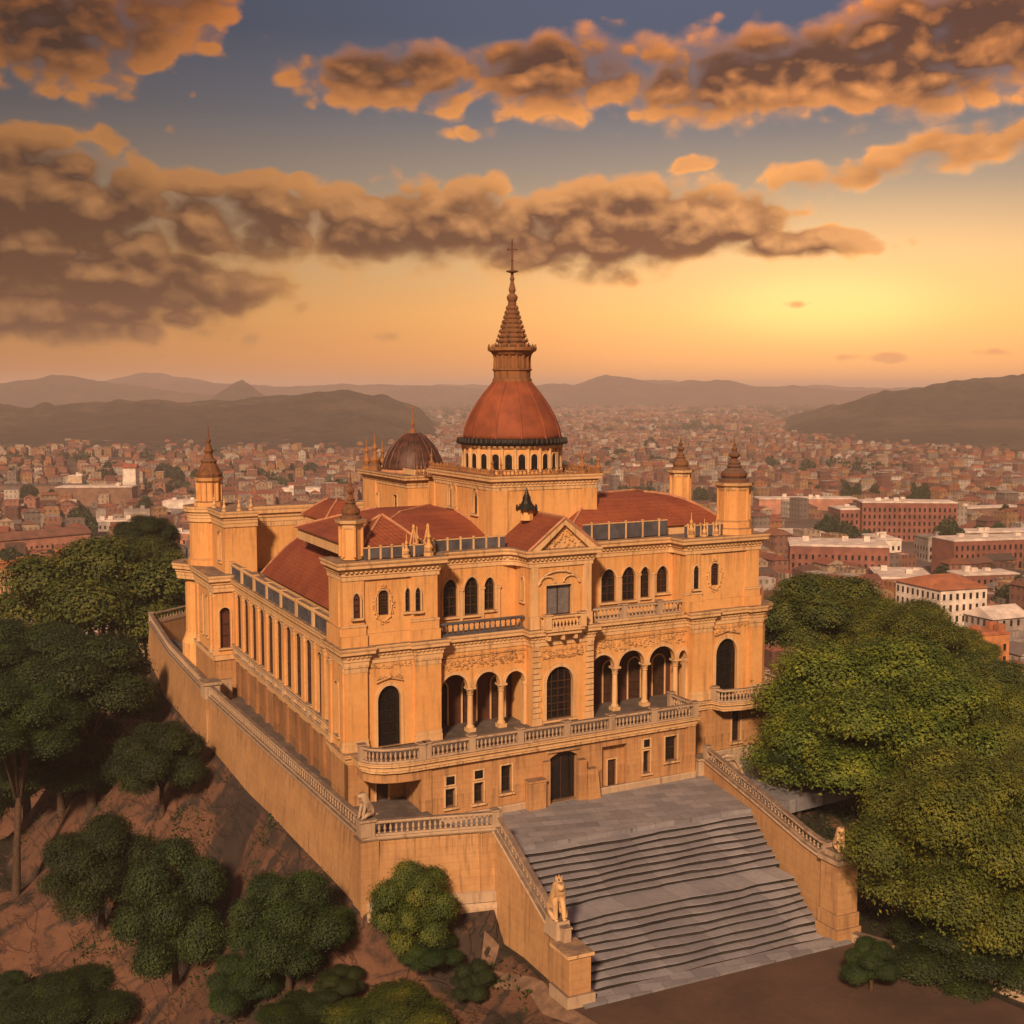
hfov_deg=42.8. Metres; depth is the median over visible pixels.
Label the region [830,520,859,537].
town tree
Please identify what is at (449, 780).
window
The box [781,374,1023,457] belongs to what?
hill
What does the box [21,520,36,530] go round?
town house
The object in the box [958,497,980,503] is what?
town house
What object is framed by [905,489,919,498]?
town tree
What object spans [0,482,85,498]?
town building
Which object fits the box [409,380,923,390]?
ridge
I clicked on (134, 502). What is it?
town house
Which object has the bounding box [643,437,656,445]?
town tree
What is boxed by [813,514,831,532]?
town tree
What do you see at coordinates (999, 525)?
town tree
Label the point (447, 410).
valley woods
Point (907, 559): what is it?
town house
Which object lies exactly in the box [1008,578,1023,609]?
town house
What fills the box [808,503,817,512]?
town house
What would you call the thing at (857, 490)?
town tree
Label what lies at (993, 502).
town house
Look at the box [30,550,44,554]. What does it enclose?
town house
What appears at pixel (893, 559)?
town house
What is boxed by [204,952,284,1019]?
bush
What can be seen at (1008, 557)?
town house
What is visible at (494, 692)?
door
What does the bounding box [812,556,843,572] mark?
town house
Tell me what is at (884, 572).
town building
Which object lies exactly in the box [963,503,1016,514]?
town building
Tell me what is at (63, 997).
broadleaf tree
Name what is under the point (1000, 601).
town house
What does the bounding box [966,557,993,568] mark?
town house
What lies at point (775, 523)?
town house
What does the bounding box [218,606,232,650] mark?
window
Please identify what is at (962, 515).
town house
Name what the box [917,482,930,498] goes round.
town tree
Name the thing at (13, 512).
town house
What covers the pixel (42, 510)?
town house
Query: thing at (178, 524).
town house
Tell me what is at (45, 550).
town house
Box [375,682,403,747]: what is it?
window frame
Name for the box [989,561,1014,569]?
town house
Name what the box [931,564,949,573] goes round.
town tree
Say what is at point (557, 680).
window
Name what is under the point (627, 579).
window
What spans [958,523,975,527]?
town house
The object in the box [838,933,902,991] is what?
bush
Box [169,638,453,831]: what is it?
walkway
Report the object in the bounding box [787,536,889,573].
town building
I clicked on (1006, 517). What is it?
town house
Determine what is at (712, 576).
window
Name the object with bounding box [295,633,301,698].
window
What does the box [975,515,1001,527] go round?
town house
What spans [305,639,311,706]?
window
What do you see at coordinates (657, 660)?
door
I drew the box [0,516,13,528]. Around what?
town house
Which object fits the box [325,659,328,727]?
window
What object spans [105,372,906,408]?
ridge
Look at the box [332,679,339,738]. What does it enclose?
window
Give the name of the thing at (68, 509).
town house
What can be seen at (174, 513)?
town house
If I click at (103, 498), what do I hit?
town house
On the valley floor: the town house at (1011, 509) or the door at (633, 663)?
the town house at (1011, 509)
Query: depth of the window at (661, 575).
104.47 m
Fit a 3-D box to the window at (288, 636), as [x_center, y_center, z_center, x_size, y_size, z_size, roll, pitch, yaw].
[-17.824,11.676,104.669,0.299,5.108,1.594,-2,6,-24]
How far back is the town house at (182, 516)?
680.74 m
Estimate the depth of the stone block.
100.23 m
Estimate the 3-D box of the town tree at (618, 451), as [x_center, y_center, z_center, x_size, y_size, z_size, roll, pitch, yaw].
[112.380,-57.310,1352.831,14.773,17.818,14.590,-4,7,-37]
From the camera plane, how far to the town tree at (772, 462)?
1215.33 m
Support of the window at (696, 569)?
in the hilltop palace
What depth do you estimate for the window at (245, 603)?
118.61 m
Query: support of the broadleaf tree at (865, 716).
on the hillside
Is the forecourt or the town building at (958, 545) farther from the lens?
the town building at (958, 545)
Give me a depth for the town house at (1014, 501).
785.38 m
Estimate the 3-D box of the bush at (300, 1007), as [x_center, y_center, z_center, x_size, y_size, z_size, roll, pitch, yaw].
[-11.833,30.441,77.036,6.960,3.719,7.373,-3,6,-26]
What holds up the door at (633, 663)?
in the hilltop palace
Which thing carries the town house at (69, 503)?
on the valley floor
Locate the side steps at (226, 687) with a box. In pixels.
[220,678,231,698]
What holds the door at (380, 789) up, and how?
in the hilltop palace
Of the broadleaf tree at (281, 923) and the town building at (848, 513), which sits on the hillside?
the broadleaf tree at (281, 923)
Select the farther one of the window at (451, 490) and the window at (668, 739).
the window at (451, 490)
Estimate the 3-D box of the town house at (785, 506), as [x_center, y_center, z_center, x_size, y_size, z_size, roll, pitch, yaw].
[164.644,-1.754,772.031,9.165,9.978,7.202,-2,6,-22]
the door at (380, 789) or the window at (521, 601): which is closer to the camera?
the door at (380, 789)
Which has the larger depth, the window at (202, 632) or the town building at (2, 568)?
the town building at (2, 568)
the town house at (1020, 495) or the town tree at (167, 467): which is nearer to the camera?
the town house at (1020, 495)
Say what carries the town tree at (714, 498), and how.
on the valley floor
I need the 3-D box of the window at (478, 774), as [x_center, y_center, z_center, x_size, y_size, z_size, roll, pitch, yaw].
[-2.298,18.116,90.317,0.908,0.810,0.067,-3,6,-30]
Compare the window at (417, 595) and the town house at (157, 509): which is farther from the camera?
the town house at (157, 509)
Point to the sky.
(275, 193)
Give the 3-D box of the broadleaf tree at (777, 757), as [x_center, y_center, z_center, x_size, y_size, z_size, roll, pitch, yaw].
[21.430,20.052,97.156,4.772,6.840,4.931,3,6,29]
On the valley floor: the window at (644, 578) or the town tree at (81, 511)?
the town tree at (81, 511)
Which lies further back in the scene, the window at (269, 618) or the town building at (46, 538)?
the town building at (46, 538)
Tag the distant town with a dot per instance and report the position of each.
(954, 470)
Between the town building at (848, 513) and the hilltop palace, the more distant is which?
the town building at (848, 513)
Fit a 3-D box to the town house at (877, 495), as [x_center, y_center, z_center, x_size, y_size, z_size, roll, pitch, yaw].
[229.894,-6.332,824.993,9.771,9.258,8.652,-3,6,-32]
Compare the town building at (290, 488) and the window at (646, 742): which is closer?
the window at (646, 742)
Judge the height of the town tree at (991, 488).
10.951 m
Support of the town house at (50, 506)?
on the valley floor
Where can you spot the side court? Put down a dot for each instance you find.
(791, 800)
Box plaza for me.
[448,775,750,850]
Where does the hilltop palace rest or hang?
on the hillside
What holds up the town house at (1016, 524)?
on the valley floor
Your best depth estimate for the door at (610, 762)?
96.88 m
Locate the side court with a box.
[738,759,854,814]
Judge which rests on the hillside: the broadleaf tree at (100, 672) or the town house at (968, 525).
the broadleaf tree at (100, 672)
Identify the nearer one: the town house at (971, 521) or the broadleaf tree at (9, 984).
the broadleaf tree at (9, 984)
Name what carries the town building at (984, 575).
on the valley floor
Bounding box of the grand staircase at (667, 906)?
[522,813,850,1008]
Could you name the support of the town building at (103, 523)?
on the valley floor
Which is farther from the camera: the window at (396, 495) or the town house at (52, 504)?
the town house at (52, 504)
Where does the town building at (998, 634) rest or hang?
on the valley floor
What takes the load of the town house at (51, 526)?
on the valley floor
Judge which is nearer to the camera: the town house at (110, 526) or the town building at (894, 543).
the town building at (894, 543)
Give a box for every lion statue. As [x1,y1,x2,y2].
[357,791,378,819]
[546,875,567,922]
[833,826,845,851]
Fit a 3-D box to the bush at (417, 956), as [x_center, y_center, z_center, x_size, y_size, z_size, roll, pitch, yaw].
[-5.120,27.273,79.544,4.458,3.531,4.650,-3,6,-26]
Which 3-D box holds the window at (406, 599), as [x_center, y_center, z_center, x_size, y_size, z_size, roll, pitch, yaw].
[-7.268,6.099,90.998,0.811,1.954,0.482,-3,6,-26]
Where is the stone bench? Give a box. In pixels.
[717,753,743,776]
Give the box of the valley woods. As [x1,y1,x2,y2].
[1,402,1023,494]
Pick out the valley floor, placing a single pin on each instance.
(810, 523)
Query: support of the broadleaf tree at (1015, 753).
on the hillside
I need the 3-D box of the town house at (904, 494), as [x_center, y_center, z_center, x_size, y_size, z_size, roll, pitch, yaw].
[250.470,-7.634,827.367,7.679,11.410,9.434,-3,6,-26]
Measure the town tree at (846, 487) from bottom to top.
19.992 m
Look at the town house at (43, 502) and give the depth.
807.62 m
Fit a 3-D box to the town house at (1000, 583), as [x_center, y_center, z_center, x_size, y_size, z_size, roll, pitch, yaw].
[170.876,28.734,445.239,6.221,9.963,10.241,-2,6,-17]
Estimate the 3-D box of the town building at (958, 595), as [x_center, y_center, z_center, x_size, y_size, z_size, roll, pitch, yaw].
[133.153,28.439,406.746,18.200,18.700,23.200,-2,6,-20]
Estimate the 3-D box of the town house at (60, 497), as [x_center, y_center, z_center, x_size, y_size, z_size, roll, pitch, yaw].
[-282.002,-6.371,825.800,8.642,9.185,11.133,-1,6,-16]
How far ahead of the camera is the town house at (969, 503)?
768.66 m
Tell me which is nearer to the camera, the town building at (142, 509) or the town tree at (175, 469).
the town building at (142, 509)
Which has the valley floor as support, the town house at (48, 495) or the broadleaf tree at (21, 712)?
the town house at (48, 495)
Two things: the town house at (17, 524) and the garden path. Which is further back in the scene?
the town house at (17, 524)
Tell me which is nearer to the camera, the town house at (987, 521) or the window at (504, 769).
the window at (504, 769)
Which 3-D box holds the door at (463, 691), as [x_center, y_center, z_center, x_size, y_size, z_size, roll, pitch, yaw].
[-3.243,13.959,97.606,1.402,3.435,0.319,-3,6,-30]
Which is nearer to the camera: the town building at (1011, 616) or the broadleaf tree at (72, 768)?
the broadleaf tree at (72, 768)
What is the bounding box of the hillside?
[0,659,1023,1023]
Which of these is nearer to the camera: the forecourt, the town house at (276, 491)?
the forecourt
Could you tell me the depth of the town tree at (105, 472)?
1036.19 m
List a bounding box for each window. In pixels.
[200,592,203,633]
[204,594,208,638]
[216,530,221,562]
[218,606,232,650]
[237,596,240,649]
[244,599,248,655]
[251,604,256,662]
[259,609,264,668]
[268,615,272,675]
[276,620,281,682]
[285,626,291,690]
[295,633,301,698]
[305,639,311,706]
[316,650,321,721]
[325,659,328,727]
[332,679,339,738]
[350,591,363,620]
[372,584,394,623]
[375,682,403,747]
[392,493,397,506]
[403,586,412,614]
[413,585,423,613]
[440,577,460,619]
[443,786,458,810]
[444,774,455,786]
[445,481,452,508]
[451,483,457,509]
[462,575,481,617]
[469,486,478,515]
[471,780,486,806]
[473,768,484,780]
[482,575,497,612]
[498,762,514,796]
[518,575,524,603]
[542,663,577,723]
[545,582,573,615]
[598,567,618,604]
[620,565,638,602]
[638,565,652,599]
[641,737,651,748]
[641,748,652,775]
[655,564,670,595]
[663,733,679,764]
[691,564,701,591]
[706,557,723,591]
[729,710,742,744]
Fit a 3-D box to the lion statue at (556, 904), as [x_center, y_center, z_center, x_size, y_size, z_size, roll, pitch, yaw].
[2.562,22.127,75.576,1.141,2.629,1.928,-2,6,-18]
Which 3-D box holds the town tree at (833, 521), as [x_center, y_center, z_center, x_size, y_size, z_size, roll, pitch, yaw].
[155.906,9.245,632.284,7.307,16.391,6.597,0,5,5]
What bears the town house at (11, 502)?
on the valley floor
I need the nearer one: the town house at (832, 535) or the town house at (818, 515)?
the town house at (832, 535)
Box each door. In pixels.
[375,783,389,801]
[441,681,448,724]
[461,680,477,722]
[490,675,505,718]
[550,751,573,800]
[602,659,611,702]
[606,757,616,785]
[627,656,640,698]
[651,653,665,695]
[713,635,738,695]
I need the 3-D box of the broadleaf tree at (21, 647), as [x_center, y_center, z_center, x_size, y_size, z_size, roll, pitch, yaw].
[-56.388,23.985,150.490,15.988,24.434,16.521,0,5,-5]
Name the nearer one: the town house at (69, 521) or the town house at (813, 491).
the town house at (69, 521)
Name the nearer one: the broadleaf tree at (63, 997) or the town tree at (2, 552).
the broadleaf tree at (63, 997)
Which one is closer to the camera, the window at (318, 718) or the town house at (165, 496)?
the window at (318, 718)
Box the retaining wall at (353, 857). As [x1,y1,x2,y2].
[148,605,500,922]
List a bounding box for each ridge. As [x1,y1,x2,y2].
[0,375,214,407]
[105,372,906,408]
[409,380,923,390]
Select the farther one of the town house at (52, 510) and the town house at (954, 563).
the town house at (52, 510)
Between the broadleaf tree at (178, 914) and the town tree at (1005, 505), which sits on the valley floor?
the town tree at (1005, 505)
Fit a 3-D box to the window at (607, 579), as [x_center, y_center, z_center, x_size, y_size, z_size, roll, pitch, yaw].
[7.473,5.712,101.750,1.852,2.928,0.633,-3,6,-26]
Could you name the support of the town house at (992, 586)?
on the valley floor
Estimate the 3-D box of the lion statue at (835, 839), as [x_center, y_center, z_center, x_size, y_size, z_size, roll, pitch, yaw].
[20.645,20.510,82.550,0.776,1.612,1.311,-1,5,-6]
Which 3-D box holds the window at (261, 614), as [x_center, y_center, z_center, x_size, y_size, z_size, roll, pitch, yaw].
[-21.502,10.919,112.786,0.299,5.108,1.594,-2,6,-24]
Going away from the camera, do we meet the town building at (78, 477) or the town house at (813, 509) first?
the town house at (813, 509)
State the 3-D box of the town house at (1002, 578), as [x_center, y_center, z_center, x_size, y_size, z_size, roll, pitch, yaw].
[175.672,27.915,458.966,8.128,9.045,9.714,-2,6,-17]
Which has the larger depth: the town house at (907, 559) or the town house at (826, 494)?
the town house at (826, 494)
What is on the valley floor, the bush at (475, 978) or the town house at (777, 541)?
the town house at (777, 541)
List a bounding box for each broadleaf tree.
[0,530,187,712]
[0,616,85,821]
[0,672,93,897]
[0,711,128,817]
[0,758,42,822]
[0,960,146,1023]
[0,966,40,1022]
[12,629,165,811]
[32,811,161,935]
[100,718,211,819]
[108,833,230,995]
[110,515,182,552]
[111,532,186,659]
[216,867,362,996]
[736,630,1023,810]
[765,568,888,649]
[765,740,822,816]
[830,595,986,674]
[833,737,1023,960]
[883,909,1023,1003]
[945,647,1023,706]
[947,628,1005,661]
[954,673,1023,762]
[992,739,1023,889]
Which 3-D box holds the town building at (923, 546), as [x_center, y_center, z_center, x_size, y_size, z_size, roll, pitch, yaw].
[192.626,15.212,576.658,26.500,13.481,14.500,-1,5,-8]
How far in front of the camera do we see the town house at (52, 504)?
775.38 m
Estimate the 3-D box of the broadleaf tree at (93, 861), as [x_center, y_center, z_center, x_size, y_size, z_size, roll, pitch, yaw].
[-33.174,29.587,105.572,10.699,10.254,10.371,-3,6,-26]
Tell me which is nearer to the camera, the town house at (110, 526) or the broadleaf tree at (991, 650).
the broadleaf tree at (991, 650)
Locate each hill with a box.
[0,390,438,461]
[211,380,264,400]
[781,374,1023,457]
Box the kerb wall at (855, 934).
[851,931,1023,1002]
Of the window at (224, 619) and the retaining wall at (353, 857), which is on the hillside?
the retaining wall at (353, 857)
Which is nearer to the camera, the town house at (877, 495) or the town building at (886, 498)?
the town building at (886, 498)
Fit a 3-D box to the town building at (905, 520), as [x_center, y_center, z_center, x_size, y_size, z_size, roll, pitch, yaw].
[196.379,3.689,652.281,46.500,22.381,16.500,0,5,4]
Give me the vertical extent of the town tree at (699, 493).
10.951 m
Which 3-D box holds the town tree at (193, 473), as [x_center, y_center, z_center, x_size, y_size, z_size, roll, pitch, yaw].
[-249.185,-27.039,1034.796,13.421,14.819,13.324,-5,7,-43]
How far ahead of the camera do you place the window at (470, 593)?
95.89 m
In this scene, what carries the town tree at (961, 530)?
on the valley floor
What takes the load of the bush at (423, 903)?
on the hillside
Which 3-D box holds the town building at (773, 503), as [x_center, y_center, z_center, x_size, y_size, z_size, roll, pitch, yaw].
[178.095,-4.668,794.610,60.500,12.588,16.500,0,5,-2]
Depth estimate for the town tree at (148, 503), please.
767.98 m
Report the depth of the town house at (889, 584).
449.58 m
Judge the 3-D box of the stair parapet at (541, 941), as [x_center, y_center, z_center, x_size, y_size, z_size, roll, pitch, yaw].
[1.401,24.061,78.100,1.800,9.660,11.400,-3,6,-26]
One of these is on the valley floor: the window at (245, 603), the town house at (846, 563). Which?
the town house at (846, 563)
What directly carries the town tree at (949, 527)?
on the valley floor
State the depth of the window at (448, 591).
95.00 m
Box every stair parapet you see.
[492,810,595,1009]
[702,744,861,941]
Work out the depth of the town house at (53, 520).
671.47 m
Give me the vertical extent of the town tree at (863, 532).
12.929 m
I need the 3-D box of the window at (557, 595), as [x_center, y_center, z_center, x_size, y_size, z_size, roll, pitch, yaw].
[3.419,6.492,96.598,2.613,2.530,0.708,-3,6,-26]
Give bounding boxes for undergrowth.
[0,678,1023,1023]
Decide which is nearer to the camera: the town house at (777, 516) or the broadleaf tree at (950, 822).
the broadleaf tree at (950, 822)
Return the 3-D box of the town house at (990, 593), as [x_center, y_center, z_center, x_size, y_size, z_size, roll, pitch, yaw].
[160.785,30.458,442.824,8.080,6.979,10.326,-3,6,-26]
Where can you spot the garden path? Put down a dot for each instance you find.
(547, 1004)
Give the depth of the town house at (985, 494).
828.12 m
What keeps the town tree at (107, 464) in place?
on the valley floor
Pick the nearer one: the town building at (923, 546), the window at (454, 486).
the window at (454, 486)
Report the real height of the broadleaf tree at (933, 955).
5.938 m
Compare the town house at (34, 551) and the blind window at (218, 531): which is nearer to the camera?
the blind window at (218, 531)
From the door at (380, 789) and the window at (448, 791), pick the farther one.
the door at (380, 789)
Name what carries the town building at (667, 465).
on the valley floor
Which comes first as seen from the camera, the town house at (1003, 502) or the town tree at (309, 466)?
the town house at (1003, 502)
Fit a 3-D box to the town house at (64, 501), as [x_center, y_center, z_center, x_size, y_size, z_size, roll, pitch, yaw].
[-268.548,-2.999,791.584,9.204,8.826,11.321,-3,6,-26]
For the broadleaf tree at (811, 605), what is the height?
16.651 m
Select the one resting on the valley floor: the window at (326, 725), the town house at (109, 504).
the town house at (109, 504)
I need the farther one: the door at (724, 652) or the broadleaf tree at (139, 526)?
the broadleaf tree at (139, 526)
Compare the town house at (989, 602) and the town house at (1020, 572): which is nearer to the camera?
the town house at (989, 602)
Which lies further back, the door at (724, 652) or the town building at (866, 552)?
the town building at (866, 552)
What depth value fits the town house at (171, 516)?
679.81 m
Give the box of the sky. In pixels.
[0,0,1023,387]
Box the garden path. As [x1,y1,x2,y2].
[481,931,596,1023]
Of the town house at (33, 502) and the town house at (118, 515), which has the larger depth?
the town house at (33, 502)
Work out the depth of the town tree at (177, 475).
1047.07 m
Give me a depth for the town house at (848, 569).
485.71 m
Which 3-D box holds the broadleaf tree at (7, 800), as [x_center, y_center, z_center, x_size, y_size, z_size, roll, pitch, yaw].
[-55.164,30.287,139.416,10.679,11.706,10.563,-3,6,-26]
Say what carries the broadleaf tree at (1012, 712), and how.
on the hillside
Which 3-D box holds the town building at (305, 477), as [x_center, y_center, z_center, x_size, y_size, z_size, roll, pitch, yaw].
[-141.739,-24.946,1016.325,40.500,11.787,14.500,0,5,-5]
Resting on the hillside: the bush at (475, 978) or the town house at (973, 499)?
the bush at (475, 978)
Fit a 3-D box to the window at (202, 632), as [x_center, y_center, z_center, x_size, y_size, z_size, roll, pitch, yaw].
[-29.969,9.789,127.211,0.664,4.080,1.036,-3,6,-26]
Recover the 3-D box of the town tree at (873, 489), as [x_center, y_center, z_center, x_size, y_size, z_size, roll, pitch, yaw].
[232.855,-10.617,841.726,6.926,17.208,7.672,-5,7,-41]
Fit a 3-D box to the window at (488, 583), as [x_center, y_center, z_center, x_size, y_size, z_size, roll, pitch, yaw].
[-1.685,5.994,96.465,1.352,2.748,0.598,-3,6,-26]
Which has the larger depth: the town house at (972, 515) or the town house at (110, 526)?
the town house at (972, 515)
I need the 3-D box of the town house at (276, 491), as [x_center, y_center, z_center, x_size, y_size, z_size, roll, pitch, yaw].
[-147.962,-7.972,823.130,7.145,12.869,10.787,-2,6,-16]
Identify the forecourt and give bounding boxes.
[573,942,1023,1023]
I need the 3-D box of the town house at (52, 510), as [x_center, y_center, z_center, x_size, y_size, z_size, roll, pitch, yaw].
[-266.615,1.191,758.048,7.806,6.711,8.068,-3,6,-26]
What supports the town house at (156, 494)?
on the valley floor
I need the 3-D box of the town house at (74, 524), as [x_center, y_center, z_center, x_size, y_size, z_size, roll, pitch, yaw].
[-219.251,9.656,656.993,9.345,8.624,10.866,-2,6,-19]
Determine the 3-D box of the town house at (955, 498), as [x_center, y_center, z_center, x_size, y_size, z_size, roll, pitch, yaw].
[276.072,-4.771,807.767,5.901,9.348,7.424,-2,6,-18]
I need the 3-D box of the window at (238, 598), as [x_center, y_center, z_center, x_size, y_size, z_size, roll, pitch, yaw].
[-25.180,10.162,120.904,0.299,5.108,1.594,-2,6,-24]
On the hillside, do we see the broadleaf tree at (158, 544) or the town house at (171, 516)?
the broadleaf tree at (158, 544)
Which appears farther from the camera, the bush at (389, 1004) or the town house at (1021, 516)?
the town house at (1021, 516)
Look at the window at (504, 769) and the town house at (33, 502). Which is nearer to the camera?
the window at (504, 769)
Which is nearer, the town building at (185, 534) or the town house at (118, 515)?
the town building at (185, 534)
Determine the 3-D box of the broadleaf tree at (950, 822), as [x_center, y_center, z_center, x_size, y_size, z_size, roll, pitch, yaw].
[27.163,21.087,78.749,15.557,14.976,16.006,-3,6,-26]
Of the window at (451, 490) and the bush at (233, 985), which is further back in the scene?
the window at (451, 490)
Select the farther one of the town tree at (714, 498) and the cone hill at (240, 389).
the cone hill at (240, 389)
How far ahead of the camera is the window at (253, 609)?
115.86 m
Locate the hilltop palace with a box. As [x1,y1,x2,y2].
[171,239,777,822]
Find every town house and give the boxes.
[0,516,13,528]
[0,526,11,532]
[4,499,19,506]
[4,506,20,519]
[5,542,25,553]
[14,519,22,530]
[21,508,44,520]
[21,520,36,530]
[22,524,39,530]
[23,507,40,528]
[24,497,39,508]
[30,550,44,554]
[31,548,50,552]
[40,492,58,503]
[40,500,55,507]
[43,502,57,505]
[43,506,58,507]
[43,514,61,524]
[44,507,59,515]
[45,524,60,528]
[46,517,60,525]
[55,544,71,548]
[57,494,72,508]
[60,499,69,512]
[60,500,78,515]
[65,506,77,515]
[65,517,84,525]
[66,522,83,526]
[96,504,103,508]
[98,494,110,503]
[102,502,116,507]
[106,507,123,517]
[109,523,127,534]
[111,514,122,517]
[125,498,139,507]
[144,497,157,504]
[150,503,167,517]
[152,490,165,501]
[159,514,173,525]
[160,493,173,504]
[171,510,183,524]
[176,522,188,527]
[177,511,188,521]
[182,524,188,529]
[270,488,282,504]
[750,511,769,527]
[751,505,771,514]
[759,553,789,570]
[763,527,792,556]
[763,550,781,555]
[769,514,783,527]
[770,518,781,527]
[781,500,789,516]
[789,497,808,519]
[793,528,819,537]
[804,488,821,495]
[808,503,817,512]
[808,512,823,518]
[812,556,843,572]
[821,532,846,537]
[822,492,832,495]
[835,566,865,574]
[842,561,868,573]
[852,494,870,497]
[866,494,886,498]
[882,579,897,597]
[889,552,898,566]
[895,552,916,566]
[898,491,911,498]
[940,558,974,569]
[951,496,964,500]
[955,501,976,505]
[957,505,966,525]
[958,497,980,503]
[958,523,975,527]
[962,494,982,498]
[966,520,975,523]
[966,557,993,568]
[967,510,983,520]
[975,490,994,499]
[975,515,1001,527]
[980,499,996,504]
[981,553,1016,562]
[984,582,996,590]
[987,589,997,599]
[987,599,998,605]
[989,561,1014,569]
[993,596,1008,604]
[994,511,1018,527]
[994,576,1014,581]
[996,489,1017,500]
[996,500,1013,504]
[997,579,1012,588]
[1000,508,1016,511]
[1007,569,1023,576]
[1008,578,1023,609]
[1009,499,1023,503]
[1009,640,1023,662]
[1010,522,1023,527]
[1016,501,1023,511]
[1017,511,1023,521]
[1018,492,1023,498]
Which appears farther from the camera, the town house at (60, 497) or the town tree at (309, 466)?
the town tree at (309, 466)
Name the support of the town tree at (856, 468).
on the valley floor
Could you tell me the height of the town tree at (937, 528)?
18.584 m
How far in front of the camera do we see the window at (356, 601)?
88.88 m
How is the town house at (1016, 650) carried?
on the valley floor
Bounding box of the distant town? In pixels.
[0,404,1023,708]
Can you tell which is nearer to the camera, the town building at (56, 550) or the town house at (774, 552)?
the town building at (56, 550)
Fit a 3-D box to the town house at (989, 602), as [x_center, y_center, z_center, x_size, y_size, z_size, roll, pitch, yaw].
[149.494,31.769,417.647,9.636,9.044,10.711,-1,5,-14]
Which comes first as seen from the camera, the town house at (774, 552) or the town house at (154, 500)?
the town house at (774, 552)
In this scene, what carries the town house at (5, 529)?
on the valley floor
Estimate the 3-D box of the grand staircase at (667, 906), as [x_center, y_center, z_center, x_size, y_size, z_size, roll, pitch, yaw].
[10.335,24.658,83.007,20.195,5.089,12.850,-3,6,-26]
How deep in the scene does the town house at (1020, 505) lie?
722.29 m
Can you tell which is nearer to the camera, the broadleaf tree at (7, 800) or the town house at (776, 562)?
the broadleaf tree at (7, 800)
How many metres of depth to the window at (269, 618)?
110.45 m
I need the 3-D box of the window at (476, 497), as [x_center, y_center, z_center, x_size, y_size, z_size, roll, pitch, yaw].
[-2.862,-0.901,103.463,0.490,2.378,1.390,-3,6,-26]
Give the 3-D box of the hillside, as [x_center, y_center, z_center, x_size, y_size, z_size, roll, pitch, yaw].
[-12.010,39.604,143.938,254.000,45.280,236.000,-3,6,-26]
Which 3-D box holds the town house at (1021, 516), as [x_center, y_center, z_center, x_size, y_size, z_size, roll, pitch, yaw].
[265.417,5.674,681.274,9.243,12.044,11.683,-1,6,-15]
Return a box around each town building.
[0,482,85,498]
[0,525,91,554]
[0,560,28,597]
[16,548,65,560]
[55,482,137,505]
[67,472,86,482]
[95,505,183,517]
[96,515,130,530]
[122,464,139,495]
[162,497,195,508]
[177,528,189,544]
[236,489,264,498]
[282,485,321,495]
[303,472,342,480]
[621,463,672,466]
[753,494,857,513]
[754,528,825,537]
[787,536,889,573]
[829,504,859,528]
[856,497,957,541]
[861,531,901,552]
[865,497,904,498]
[868,565,929,579]
[894,573,989,628]
[913,531,973,561]
[931,532,1023,572]
[947,566,1019,584]
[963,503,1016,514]
[963,527,1023,534]
[963,603,1023,631]
[967,621,1010,662]
[1008,630,1023,642]
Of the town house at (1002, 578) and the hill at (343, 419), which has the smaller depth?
the town house at (1002, 578)
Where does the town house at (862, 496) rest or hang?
on the valley floor
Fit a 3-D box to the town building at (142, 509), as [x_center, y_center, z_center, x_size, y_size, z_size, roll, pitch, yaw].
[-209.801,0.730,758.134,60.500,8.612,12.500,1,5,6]
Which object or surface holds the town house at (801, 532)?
on the valley floor
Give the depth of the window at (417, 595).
91.16 m
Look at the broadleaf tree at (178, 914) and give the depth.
90.34 m
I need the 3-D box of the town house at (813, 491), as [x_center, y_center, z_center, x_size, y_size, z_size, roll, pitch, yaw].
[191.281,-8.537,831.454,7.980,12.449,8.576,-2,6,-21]
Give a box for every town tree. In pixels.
[0,547,26,560]
[0,548,7,557]
[20,484,37,499]
[66,505,92,517]
[81,515,98,535]
[96,468,111,479]
[100,461,116,474]
[135,495,153,507]
[154,462,172,477]
[169,466,184,477]
[170,470,183,481]
[189,469,197,476]
[303,462,318,471]
[613,448,626,454]
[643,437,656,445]
[692,486,708,499]
[710,493,716,503]
[766,459,776,466]
[798,466,806,470]
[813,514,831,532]
[827,515,840,532]
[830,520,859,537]
[840,480,852,495]
[851,465,864,473]
[851,483,861,495]
[856,529,873,537]
[870,482,879,493]
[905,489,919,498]
[910,482,920,491]
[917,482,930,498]
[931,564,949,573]
[932,519,945,533]
[938,516,959,535]
[954,521,964,533]
[984,487,996,491]
[991,522,1005,527]
[991,584,1009,602]
[998,503,1009,510]
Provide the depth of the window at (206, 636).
124.94 m
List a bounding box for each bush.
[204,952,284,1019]
[253,989,348,1023]
[311,963,365,1002]
[316,976,457,1023]
[366,855,463,966]
[393,928,463,976]
[449,957,496,1006]
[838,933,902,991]
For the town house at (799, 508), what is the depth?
756.62 m
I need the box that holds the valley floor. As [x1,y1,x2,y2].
[20,409,930,714]
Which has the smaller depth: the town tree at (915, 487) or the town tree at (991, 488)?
the town tree at (915, 487)
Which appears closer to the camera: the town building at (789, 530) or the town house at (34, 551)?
the town house at (34, 551)
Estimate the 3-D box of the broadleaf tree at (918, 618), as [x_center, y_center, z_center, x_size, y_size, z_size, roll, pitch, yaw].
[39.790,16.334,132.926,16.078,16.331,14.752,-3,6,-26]
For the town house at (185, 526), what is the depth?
647.65 m
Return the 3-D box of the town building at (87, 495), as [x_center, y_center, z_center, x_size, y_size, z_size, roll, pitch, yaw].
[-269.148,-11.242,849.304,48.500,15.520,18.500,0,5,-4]

